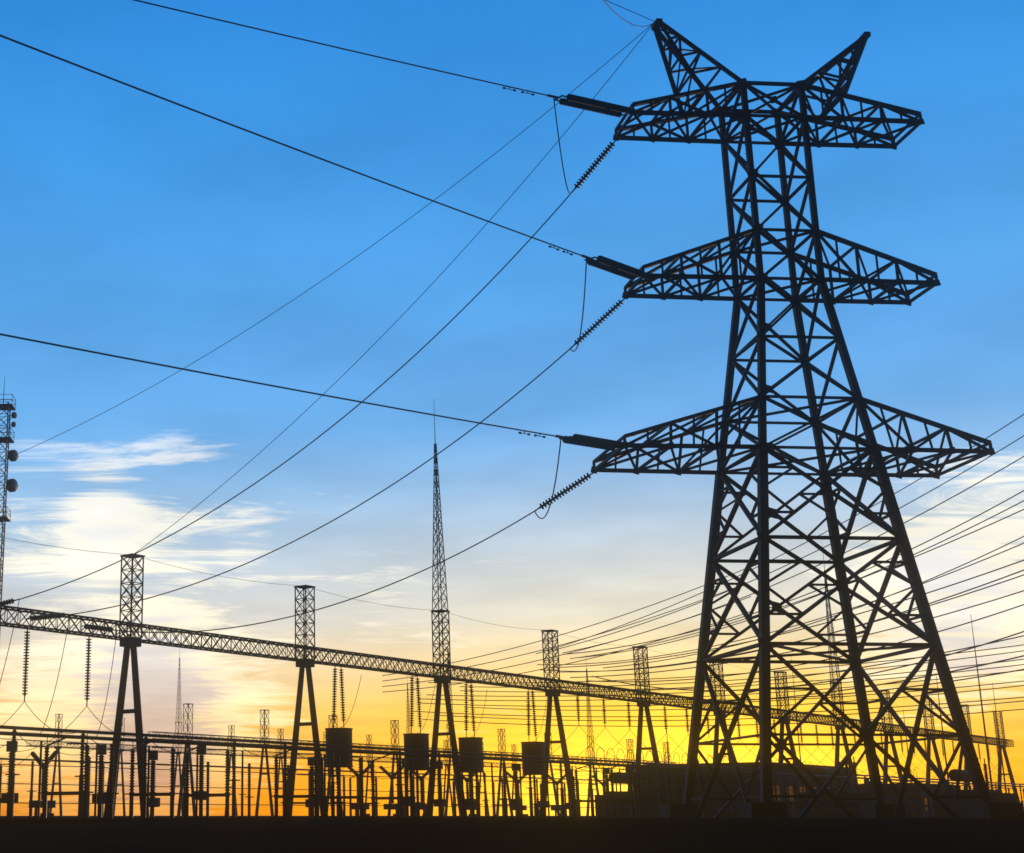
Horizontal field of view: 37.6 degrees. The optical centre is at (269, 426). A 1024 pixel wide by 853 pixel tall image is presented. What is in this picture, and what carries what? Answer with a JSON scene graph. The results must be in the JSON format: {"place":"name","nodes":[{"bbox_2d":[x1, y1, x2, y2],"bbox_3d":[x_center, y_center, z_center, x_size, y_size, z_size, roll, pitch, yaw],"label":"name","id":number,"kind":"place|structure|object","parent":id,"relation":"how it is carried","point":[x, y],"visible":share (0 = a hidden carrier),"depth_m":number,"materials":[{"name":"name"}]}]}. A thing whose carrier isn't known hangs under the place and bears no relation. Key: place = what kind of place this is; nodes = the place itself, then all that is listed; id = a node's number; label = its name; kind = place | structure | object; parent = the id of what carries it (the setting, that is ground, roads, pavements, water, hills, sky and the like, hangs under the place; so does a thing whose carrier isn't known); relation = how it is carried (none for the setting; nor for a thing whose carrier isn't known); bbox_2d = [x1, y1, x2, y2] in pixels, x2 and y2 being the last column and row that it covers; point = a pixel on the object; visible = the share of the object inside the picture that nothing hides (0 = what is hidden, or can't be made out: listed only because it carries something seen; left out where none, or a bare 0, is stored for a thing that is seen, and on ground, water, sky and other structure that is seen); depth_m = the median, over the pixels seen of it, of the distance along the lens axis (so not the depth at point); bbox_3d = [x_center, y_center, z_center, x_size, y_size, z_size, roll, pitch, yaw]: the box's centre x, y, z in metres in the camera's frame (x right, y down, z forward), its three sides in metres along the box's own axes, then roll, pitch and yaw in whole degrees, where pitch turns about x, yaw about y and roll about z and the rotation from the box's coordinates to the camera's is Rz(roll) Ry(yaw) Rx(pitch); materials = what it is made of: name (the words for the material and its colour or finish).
{"place":"outdoors","nodes":[
{"label":"outdoors","id":0,"kind":"place"},
{"bbox_2d":[6,412,17,491],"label":"telecom dishes","id":1,"kind":"object","parent":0,"point":[11,485],"visible":0.98,"depth_m":153.44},
{"bbox_2d":[0,816,793,818],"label":"yard gravel","id":2,"kind":"structure","parent":0,"point":[166,817],"depth_m":79.35,"materials":[{"name":"black gravel"}]},
{"bbox_2d":[0,817,1023,852],"bbox_3d":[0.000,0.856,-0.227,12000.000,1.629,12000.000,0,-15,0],"label":"ground","id":3,"kind":"structure","parent":0,"point":[657,835],"depth_m":15.71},
{"bbox_2d":[0,376,15,630],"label":"telecom mast","id":4,"kind":"object","parent":3,"relation":"on","point":[6,440],"visible":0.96,"depth_m":153.80,"materials":[{"name":"black metal"}]},
{"bbox_2d":[26,657,521,767],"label":"steel gantry","id":5,"kind":"object","parent":3,"relation":"on","point":[368,739],"visible":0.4,"depth_m":307.38,"materials":[{"name":"black metal"}]},
{"bbox_2d":[49,748,520,815],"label":"gantry a-frames","id":6,"kind":"object","parent":3,"relation":"on","point":[122,777],"visible":0.3,"depth_m":294.71,"materials":[{"name":"black metal"}]},
{"bbox_2d":[177,745,627,815],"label":"gantry a-frames","id":7,"kind":"object","parent":3,"relation":"on","point":[328,791],"visible":0.21,"depth_m":222.63,"materials":[{"name":"black metal"}]},
{"bbox_2d":[148,628,679,764],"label":"steel gantry","id":8,"kind":"object","parent":3,"relation":"on","point":[394,745],"visible":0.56,"depth_m":236.37,"materials":[{"name":"black metal"}]},
{"bbox_2d":[0,412,1013,746],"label":"steel gantry","id":9,"kind":"object","parent":3,"relation":"on","point":[308,650],"visible":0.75,"depth_m":109.76,"materials":[{"name":"black metal"}]},
{"bbox_2d":[0,627,1023,817],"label":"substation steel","id":10,"kind":"object","parent":3,"relation":"on","point":[343,736],"visible":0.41,"depth_m":103.69,"materials":[{"name":"black metal"}]},
{"bbox_2d":[0,631,1023,804],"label":"insulators","id":11,"kind":"object","parent":10,"relation":"on","point":[312,779],"visible":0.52,"depth_m":104.18,"materials":[{"name":"ceramic"}]},
{"bbox_2d":[0,738,1023,819],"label":"fence","id":12,"kind":"object","parent":3,"relation":"on","point":[96,767],"visible":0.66,"depth_m":65.64,"materials":[{"name":"metal"}]},
{"bbox_2d":[103,637,1019,816],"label":"gantry supports","id":13,"kind":"object","parent":3,"relation":"on","point":[128,645],"visible":0.57,"depth_m":107.72,"materials":[{"name":"black metal"}]},
{"bbox_2d":[591,18,995,817],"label":"transmission tower","id":14,"kind":"structure","parent":3,"relation":"on","point":[759,448],"depth_m":67.67,"materials":[{"name":"metal"}]},
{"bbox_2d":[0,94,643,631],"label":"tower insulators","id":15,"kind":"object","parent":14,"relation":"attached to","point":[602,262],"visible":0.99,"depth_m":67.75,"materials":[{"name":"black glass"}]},
{"bbox_2d":[14,87,645,630],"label":"line hardware","id":16,"kind":"object","parent":14,"relation":"attached to","point":[562,251],"visible":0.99,"depth_m":65.59,"materials":[{"name":"metal"}]},
{"bbox_2d":[0,0,977,734],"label":"conductors","id":17,"kind":"object","parent":14,"relation":"on","point":[298,296],"visible":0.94,"depth_m":70.55,"materials":[{"name":"metal"}]},
{"bbox_2d":[594,755,1016,816],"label":"buildings","id":18,"kind":"structure","parent":3,"relation":"on","point":[651,810],"depth_m":137.93,"materials":[{"name":"black"}]},
{"bbox_2d":[628,761,989,791],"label":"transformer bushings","id":19,"kind":"object","parent":18,"relation":"on","point":[846,767],"visible":0.34,"depth_m":132.33,"materials":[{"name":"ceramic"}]},
{"bbox_2d":[773,786,927,810],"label":"windows","id":20,"kind":"structure","parent":18,"relation":"attached to","point":[800,789],"depth_m":138.35,"materials":[{"name":"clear glass"}]},
{"bbox_2d":[666,614,1006,789],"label":"distant masts","id":21,"kind":"object","parent":3,"relation":"on","point":[990,776],"visible":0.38,"depth_m":224.34,"materials":[{"name":"metal"}]},
{"bbox_2d":[0,675,1023,788],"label":"busbars","id":22,"kind":"object","parent":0,"point":[145,741],"visible":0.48,"depth_m":89.01,"materials":[{"name":"black metal"}]},
{"bbox_2d":[0,0,1023,815],"label":"sky","id":23,"kind":"structure","parent":0,"point":[135,224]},
{"bbox_2d":[382,414,1023,726],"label":"background lines","id":24,"kind":"object","parent":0,"point":[817,683],"visible":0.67,"depth_m":155.11,"materials":[{"name":"metal"}]}
]}

